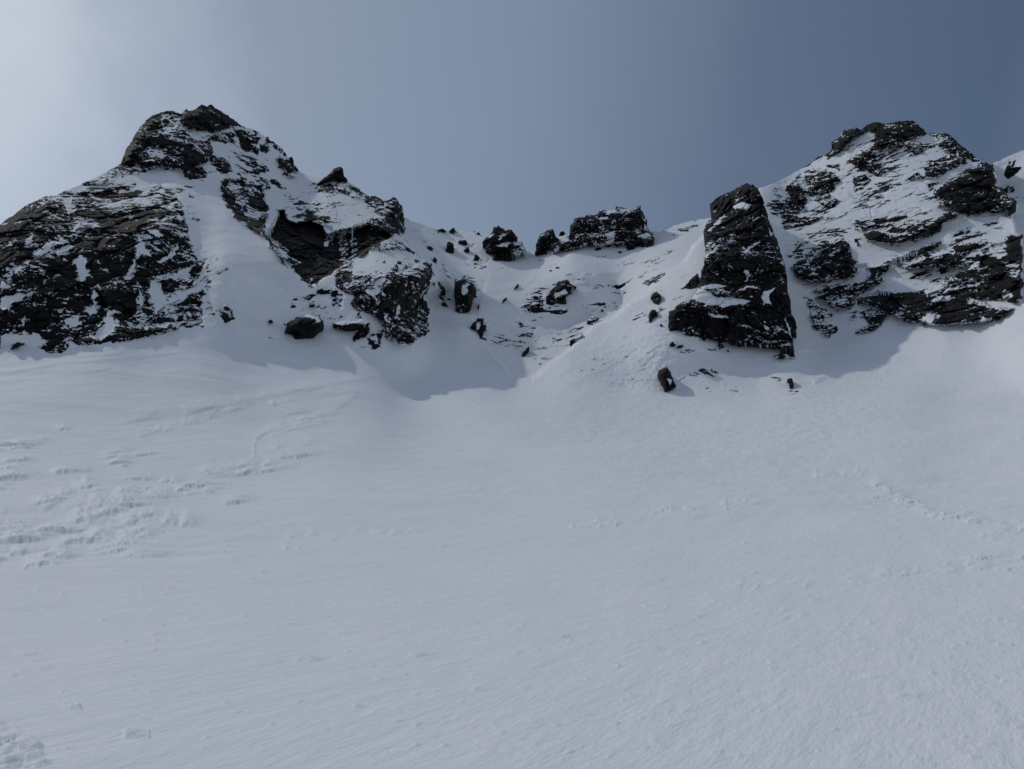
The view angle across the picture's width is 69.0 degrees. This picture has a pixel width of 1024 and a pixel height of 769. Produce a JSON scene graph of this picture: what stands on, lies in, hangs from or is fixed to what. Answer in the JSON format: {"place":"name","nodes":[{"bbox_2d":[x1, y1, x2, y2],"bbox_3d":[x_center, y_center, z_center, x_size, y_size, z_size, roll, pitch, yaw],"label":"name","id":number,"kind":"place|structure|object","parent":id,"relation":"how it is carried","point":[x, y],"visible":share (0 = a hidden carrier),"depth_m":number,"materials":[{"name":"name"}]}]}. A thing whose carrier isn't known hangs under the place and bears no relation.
{"place":"outdoors","nodes":[
{"label":"outdoors","id":0,"kind":"place"},
{"bbox_2d":[0,104,405,359],"bbox_3d":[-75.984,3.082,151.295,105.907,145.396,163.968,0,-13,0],"label":"mountain peak","id":1,"kind":"structure","parent":0,"point":[208,216],"depth_m":112.23,"materials":[{"name":"black"}]},
{"bbox_2d":[11,342,20,349],"bbox_3d":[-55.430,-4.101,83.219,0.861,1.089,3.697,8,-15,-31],"label":"boulder","id":2,"kind":"object","parent":1,"relation":"on","point":[15,345],"visible":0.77,"depth_m":82.00,"materials":[{"name":"black stone"}]},
{"bbox_2d":[289,157,298,171],"bbox_3d":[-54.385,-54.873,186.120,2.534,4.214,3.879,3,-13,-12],"label":"boulder","id":3,"kind":"object","parent":1,"relation":"on","point":[292,162],"visible":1,"depth_m":184.53,"materials":[{"name":"black stone"}]},
{"bbox_2d":[317,167,347,184],"bbox_3d":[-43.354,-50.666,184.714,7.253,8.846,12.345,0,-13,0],"label":"boulder","id":4,"kind":"object","parent":1,"relation":"on","point":[337,173],"visible":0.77,"depth_m":180.37,"materials":[{"name":"black stone"}]},
{"bbox_2d":[0,174,1023,768],"bbox_3d":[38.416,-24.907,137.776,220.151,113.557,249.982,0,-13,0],"label":"snowfield","id":5,"kind":"structure","parent":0,"point":[452,540],"depth_m":24.06,"materials":[{"name":"white snow"}]},
{"bbox_2d":[264,236,433,348],"bbox_3d":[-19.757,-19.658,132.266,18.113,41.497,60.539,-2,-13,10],"label":"rocky mound","id":6,"kind":"object","parent":5,"relation":"on","point":[388,300],"visible":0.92,"depth_m":114.30,"materials":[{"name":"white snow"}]},
{"bbox_2d":[284,314,323,339],"bbox_3d":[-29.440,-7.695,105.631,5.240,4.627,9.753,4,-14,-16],"label":"boulder","id":7,"kind":"object","parent":6,"relation":"on","point":[306,326],"visible":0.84,"depth_m":102.00,"materials":[{"name":"black stone"}]},
{"bbox_2d":[333,319,369,341],"bbox_3d":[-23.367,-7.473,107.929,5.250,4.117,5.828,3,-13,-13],"label":"rock outcrop","id":8,"kind":"object","parent":6,"relation":"on","point":[361,326],"visible":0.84,"depth_m":106.10,"materials":[{"name":"black stone"}]},
{"bbox_2d":[440,286,444,294],"bbox_3d":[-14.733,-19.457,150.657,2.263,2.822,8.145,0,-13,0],"label":"boulder","id":9,"kind":"object","parent":5,"relation":"on","point":[442,291],"visible":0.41,"depth_m":150.82,"materials":[{"name":"black stone"}]},
{"bbox_2d":[445,242,453,252],"bbox_3d":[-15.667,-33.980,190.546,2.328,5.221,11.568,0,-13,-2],"label":"boulder","id":10,"kind":"object","parent":5,"relation":"on","point":[450,247],"visible":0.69,"depth_m":185.50,"materials":[{"name":"black stone"}]},
{"bbox_2d":[458,240,466,245],"bbox_3d":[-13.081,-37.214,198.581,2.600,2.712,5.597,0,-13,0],"label":"boulder","id":11,"kind":"object","parent":5,"relation":"on","point":[463,242],"visible":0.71,"depth_m":196.15,"materials":[{"name":"black stone"}]},
{"bbox_2d":[454,279,475,312],"bbox_3d":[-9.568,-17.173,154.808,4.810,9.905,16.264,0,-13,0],"label":"boulder","id":12,"kind":"object","parent":5,"relation":"on","point":[464,293],"visible":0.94,"depth_m":147.81,"materials":[{"name":"black stone"}]},
{"bbox_2d":[470,318,485,336],"bbox_3d":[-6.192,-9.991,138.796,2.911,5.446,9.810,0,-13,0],"label":"boulder","id":13,"kind":"object","parent":5,"relation":"on","point":[478,325],"visible":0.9,"depth_m":135.91,"materials":[{"name":"black stone"}]},
{"bbox_2d":[482,226,525,260],"bbox_3d":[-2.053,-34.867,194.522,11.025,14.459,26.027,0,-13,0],"label":"rock crag","id":14,"kind":"structure","parent":5,"relation":"on","point":[502,243],"depth_m":183.15,"materials":[{"name":"black stone"}]},
{"bbox_2d":[521,347,529,356],"bbox_3d":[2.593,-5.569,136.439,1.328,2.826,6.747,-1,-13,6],"label":"boulder","id":15,"kind":"object","parent":5,"relation":"on","point":[525,352],"visible":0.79,"depth_m":134.55,"materials":[{"name":"black stone"}]},
{"bbox_2d":[535,229,559,254],"bbox_3d":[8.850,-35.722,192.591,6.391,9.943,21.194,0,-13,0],"label":"rock crag","id":16,"kind":"structure","parent":5,"relation":"on","point":[548,240],"depth_m":183.87,"materials":[{"name":"black stone"}]},
{"bbox_2d":[546,280,575,304],"bbox_3d":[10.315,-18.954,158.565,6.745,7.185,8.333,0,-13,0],"label":"rock outcrop","id":17,"kind":"object","parent":5,"relation":"on","point":[560,291],"visible":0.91,"depth_m":155.22,"materials":[{"name":"black stone"}]},
{"bbox_2d":[569,335,584,346],"bbox_3d":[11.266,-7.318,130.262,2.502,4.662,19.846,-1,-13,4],"label":"rock outcrop","id":18,"kind":"object","parent":5,"relation":"on","point":[572,341],"visible":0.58,"depth_m":132.42,"materials":[{"name":"black stone"}]},
{"bbox_2d":[587,315,602,326],"bbox_3d":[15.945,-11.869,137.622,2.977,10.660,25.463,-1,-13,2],"label":"rock outcrop","id":19,"kind":"object","parent":5,"relation":"on","point":[594,320],"visible":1,"depth_m":147.40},
{"bbox_2d":[553,206,654,253],"bbox_3d":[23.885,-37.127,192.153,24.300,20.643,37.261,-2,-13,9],"label":"rock crag","id":20,"kind":"structure","parent":5,"relation":"on","point":[618,226],"depth_m":176.73,"materials":[{"name":"black stone"}]},
{"bbox_2d":[626,244,635,249],"bbox_3d":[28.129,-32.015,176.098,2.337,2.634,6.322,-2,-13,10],"label":"boulder","id":21,"kind":"object","parent":5,"relation":"on","point":[630,247],"visible":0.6,"depth_m":173.37,"materials":[{"name":"black stone"}]},
{"bbox_2d":[648,310,657,322],"bbox_3d":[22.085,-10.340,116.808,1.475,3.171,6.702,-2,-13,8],"label":"boulder","id":22,"kind":"object","parent":5,"relation":"on","point":[653,313],"visible":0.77,"depth_m":114.70,"materials":[{"name":"black stone"}]},
{"bbox_2d":[650,291,660,304],"bbox_3d":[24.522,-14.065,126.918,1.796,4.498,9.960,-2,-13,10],"label":"boulder","id":23,"kind":"object","parent":5,"relation":"on","point":[655,297],"visible":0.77,"depth_m":123.86,"materials":[{"name":"black stone"}]},
{"bbox_2d":[657,367,675,392],"bbox_3d":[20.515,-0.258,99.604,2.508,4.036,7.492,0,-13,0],"label":"boulder","id":24,"kind":"object","parent":5,"relation":"on","point":[665,378],"visible":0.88,"depth_m":96.68,"materials":[{"name":"black stone"}]},
{"bbox_2d":[684,273,698,288],"bbox_3d":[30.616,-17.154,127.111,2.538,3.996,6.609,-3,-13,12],"label":"rock outcrop","id":25,"kind":"object","parent":5,"relation":"on","point":[693,282],"visible":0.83,"depth_m":124.63,"materials":[{"name":"black stone"}]},
{"bbox_2d":[668,183,796,358],"bbox_3d":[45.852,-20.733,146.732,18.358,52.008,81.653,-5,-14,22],"label":"rock tower","id":26,"kind":"structure","parent":5,"relation":"on","point":[741,298],"depth_m":113.83,"materials":[{"name":"black stone"}]},
{"bbox_2d":[787,378,793,387],"bbox_3d":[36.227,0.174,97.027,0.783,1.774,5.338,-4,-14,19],"label":"boulder","id":27,"kind":"object","parent":5,"relation":"on","point":[790,382],"visible":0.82,"depth_m":95.31,"materials":[{"name":"black stone"}]},
{"bbox_2d":[0,0,1023,250],"label":"sky","id":28,"kind":"structure","parent":0,"point":[529,118],"materials":[{"name":"blue"}]},
{"bbox_2d":[759,120,1022,351],"bbox_3d":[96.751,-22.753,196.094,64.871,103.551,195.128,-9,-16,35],"label":"mountain peak","id":29,"kind":"structure","parent":0,"point":[877,226],"depth_m":136.92,"materials":[{"name":"black"}]},
{"bbox_2d":[992,150,1023,301],"bbox_3d":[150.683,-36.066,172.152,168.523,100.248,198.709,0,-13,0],"label":"distant slope","id":30,"kind":"structure","parent":0,"point":[1012,188],"depth_m":220.91,"materials":[{"name":"white snow"}]},
{"bbox_2d":[1004,160,1020,178],"bbox_3d":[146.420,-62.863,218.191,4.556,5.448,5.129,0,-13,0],"label":"boulder","id":31,"kind":"object","parent":30,"relation":"on","point":[1011,170],"visible":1,"depth_m":216.76,"materials":[{"name":"black stone"}]}
]}

